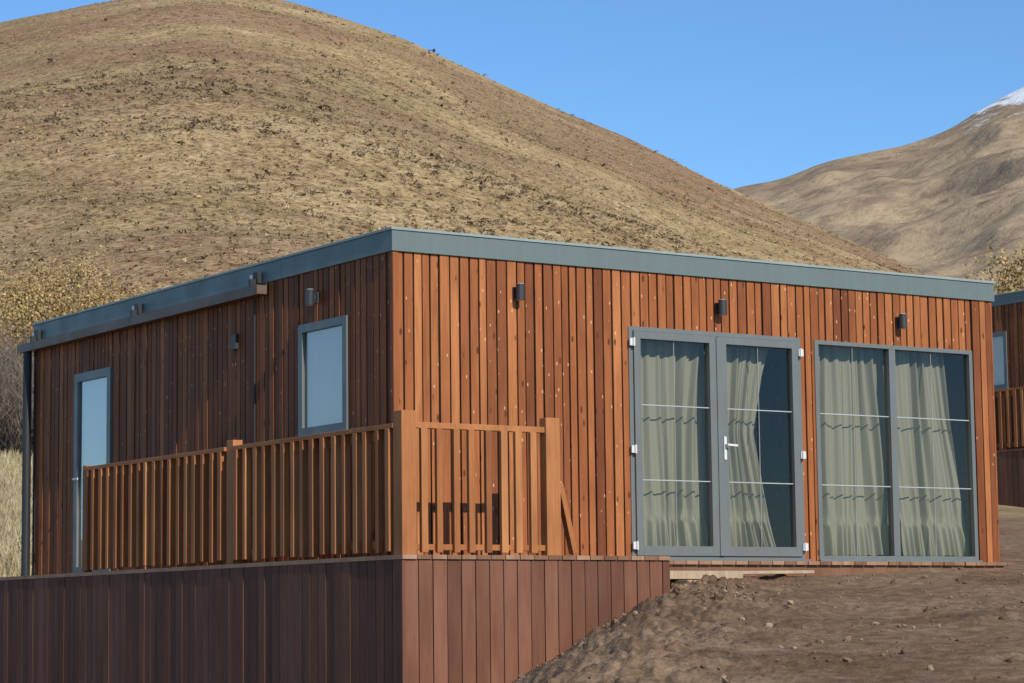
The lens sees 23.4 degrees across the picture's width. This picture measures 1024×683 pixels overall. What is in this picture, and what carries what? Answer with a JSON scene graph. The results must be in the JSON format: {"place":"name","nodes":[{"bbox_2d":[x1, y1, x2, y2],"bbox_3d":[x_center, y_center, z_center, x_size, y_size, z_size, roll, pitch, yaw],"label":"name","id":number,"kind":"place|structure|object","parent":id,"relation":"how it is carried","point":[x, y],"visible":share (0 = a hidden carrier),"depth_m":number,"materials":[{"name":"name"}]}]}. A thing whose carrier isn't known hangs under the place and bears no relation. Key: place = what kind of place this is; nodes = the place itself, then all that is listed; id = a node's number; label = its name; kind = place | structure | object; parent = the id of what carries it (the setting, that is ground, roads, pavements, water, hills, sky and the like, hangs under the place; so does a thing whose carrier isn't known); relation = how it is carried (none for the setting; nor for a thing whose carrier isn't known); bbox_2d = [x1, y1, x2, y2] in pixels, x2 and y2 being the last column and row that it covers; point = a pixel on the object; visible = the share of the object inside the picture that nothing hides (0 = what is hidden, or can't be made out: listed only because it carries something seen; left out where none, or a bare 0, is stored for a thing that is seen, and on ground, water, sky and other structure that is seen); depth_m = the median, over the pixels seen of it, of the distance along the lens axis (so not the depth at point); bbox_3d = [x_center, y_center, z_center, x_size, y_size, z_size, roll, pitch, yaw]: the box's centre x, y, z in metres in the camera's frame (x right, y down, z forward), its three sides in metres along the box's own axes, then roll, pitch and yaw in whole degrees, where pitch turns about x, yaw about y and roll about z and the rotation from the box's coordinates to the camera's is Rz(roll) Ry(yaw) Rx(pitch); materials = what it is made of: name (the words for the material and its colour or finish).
{"place":"outdoors","nodes":[
{"label":"outdoors","id":0,"kind":"place"},
{"bbox_2d":[0,0,928,343],"bbox_3d":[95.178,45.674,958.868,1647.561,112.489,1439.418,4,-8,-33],"label":"hill","id":1,"kind":"structure","parent":0,"point":[22,72],"depth_m":204.75,"materials":[{"name":"brown soil"}]},
{"bbox_2d":[0,317,48,378],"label":"autumn shrub","id":2,"kind":"object","parent":1,"relation":"on","point":[18,342],"visible":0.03,"depth_m":76.00,"materials":[{"name":"yellow plant"}]},
{"bbox_2d":[0,247,105,341],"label":"autumn shrub","id":3,"kind":"object","parent":1,"relation":"on","point":[17,290],"visible":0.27,"depth_m":84.14,"materials":[{"name":"yellow plant"}]},
{"bbox_2d":[0,271,107,350],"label":"autumn shrub","id":4,"kind":"object","parent":1,"relation":"on","point":[15,315],"visible":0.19,"depth_m":80.05,"materials":[{"name":"yellow plant"}]},
{"bbox_2d":[0,240,136,337],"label":"autumn shrub","id":5,"kind":"object","parent":1,"relation":"on","point":[75,274],"visible":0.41,"depth_m":84.22,"materials":[{"name":"yellow plant"}]},
{"bbox_2d":[20,277,126,335],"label":"autumn shrub","id":6,"kind":"object","parent":1,"relation":"on","point":[82,305],"visible":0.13,"depth_m":80.36,"materials":[{"name":"yellow plant"}]},
{"bbox_2d":[70,277,151,307],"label":"autumn shrub","id":7,"kind":"object","parent":1,"relation":"on","point":[124,294],"visible":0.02,"depth_m":86.28,"materials":[{"name":"yellow plant"}]},
{"bbox_2d":[0,0,926,341],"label":"hill shrubs","id":8,"kind":"object","parent":1,"relation":"on","point":[228,192],"visible":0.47,"depth_m":186.11,"materials":[{"name":"brown plant"}]},
{"bbox_2d":[0,2,930,275],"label":"hill shrubs","id":9,"kind":"object","parent":1,"relation":"on","point":[396,150],"visible":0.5,"depth_m":192.29,"materials":[{"name":"brown plant"}]},
{"bbox_2d":[0,0,1023,188],"label":"sky","id":10,"kind":"structure","parent":0,"point":[738,93],"materials":[{"name":"blue"}]},
{"bbox_2d":[512,505,1023,682],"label":"ground","id":11,"kind":"structure","parent":0,"point":[663,645],"depth_m":16.37,"materials":[{"name":"soil"}]},
{"bbox_2d":[0,442,32,576],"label":"dry grass","id":12,"kind":"structure","parent":11,"relation":"on","point":[10,506],"depth_m":42.19,"materials":[{"name":"plant"}]},
{"bbox_2d":[0,368,33,455],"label":"bare shrub","id":13,"kind":"object","parent":11,"relation":"on","point":[18,395],"visible":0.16,"depth_m":59.62,"materials":[{"name":"brown plant"}]},
{"bbox_2d":[0,324,33,454],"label":"bare shrub","id":14,"kind":"object","parent":11,"relation":"on","point":[8,397],"visible":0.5,"depth_m":60.52,"materials":[{"name":"brown plant"}]},
{"bbox_2d":[0,336,33,445],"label":"bare shrub","id":15,"kind":"object","parent":11,"relation":"on","point":[12,371],"visible":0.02,"depth_m":63.08,"materials":[{"name":"brown plant"}]},
{"bbox_2d":[2,325,33,371],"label":"bare shrub","id":16,"kind":"object","parent":11,"relation":"on","point":[16,352],"visible":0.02,"depth_m":66.50,"materials":[{"name":"brown plant"}]},
{"bbox_2d":[0,302,60,407],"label":"bare shrub","id":17,"kind":"object","parent":11,"relation":"on","point":[2,334],"visible":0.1,"depth_m":66.14,"materials":[{"name":"brown plant"}]},
{"bbox_2d":[0,554,1016,682],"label":"wooden deck","id":18,"kind":"structure","parent":11,"relation":"on","point":[407,618],"depth_m":21.56,"materials":[{"name":"brown wood"}]},
{"bbox_2d":[82,410,577,572],"bbox_3d":[-1.960,1.525,23.466,1.801,1.189,6.475,4,-8,-33],"label":"deck railing","id":19,"kind":"object","parent":18,"relation":"on","point":[113,537],"visible":1,"depth_m":21.56,"materials":[{"name":"brown wood"}]},
{"bbox_2d":[17,227,999,575],"bbox_3d":[-0.288,1.179,26.834,7.407,3.200,8.306,4,-8,-33],"label":"wooden cabin","id":20,"kind":"object","parent":18,"relation":"on","point":[705,407],"visible":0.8,"depth_m":23.77,"materials":[{"name":"brown wood"}]},
{"bbox_2d":[72,367,112,572],"bbox_3d":[-4.540,1.417,26.762,0.150,2.210,0.950,4,-8,-33],"label":"side door","id":21,"kind":"structure","parent":20,"relation":"in","point":[93,390],"depth_m":26.99,"materials":[{"name":"glass"}]},
{"bbox_2d":[298,315,348,436],"bbox_3d":[-1.715,0.335,22.623,0.120,1.060,0.960,4,-8,-33],"label":"side window","id":22,"kind":"structure","parent":20,"relation":"in","point":[323,400],"depth_m":22.69,"materials":[{"name":"glass"}]},
{"bbox_2d":[628,326,810,560],"bbox_3d":[1.961,0.994,23.483,2.120,2.182,0.174,4,-8,-33],"label":"double door","id":23,"kind":"structure","parent":20,"relation":"in","point":[718,548],"depth_m":23.46,"materials":[{"name":"metal"}]},
{"bbox_2d":[814,340,982,561],"bbox_3d":[3.850,1.123,24.753,2.160,2.174,0.120,4,-8,-33],"label":"picture window","id":24,"kind":"structure","parent":20,"relation":"in","point":[890,416],"depth_m":24.75,"materials":[{"name":"metal"}]},
{"bbox_2d":[670,570,813,583],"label":"timber offcuts","id":25,"kind":"object","parent":11,"relation":"on","point":[680,577],"visible":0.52,"depth_m":22.59,"materials":[{"name":"beige wood"}]},
{"bbox_2d":[507,567,1023,682],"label":"soil clods","id":26,"kind":"object","parent":11,"relation":"on","point":[679,588],"visible":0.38,"depth_m":18.71,"materials":[{"name":"brown soil"}]},
{"bbox_2d":[963,234,1023,293],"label":"autumn shrub","id":27,"kind":"object","parent":11,"relation":"on","point":[1011,273],"visible":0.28,"depth_m":70.27,"materials":[{"name":"yellow plant"}]},
{"bbox_2d":[996,448,1023,507],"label":"wooden deck","id":28,"kind":"structure","parent":11,"relation":"on","point":[1010,473],"depth_m":43.85,"materials":[{"name":"brown wood"}]},
{"bbox_2d":[991,290,1023,450],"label":"wooden cabin","id":29,"kind":"object","parent":28,"relation":"on","point":[1008,331],"visible":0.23,"depth_m":44.85,"materials":[{"name":"brown wood"}]},
{"bbox_2d":[992,331,1007,389],"bbox_3d":[8.753,0.379,45.252,0.120,1.060,0.960,4,-8,-33],"label":"side window","id":30,"kind":"structure","parent":29,"relation":"in","point":[1000,364],"depth_m":45.06,"materials":[{"name":"glass"}]},
{"bbox_2d":[994,387,1023,449],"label":"deck railing","id":31,"kind":"object","parent":28,"relation":"on","point":[1000,394],"visible":0.12,"depth_m":43.99,"materials":[{"name":"brown wood"}]},
{"bbox_2d":[733,87,1023,294],"bbox_3d":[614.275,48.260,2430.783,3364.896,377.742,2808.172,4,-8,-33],"label":"mountain","id":32,"kind":"structure","parent":0,"point":[949,202],"depth_m":1384.92,"materials":[{"name":"brown soil"}]}
]}

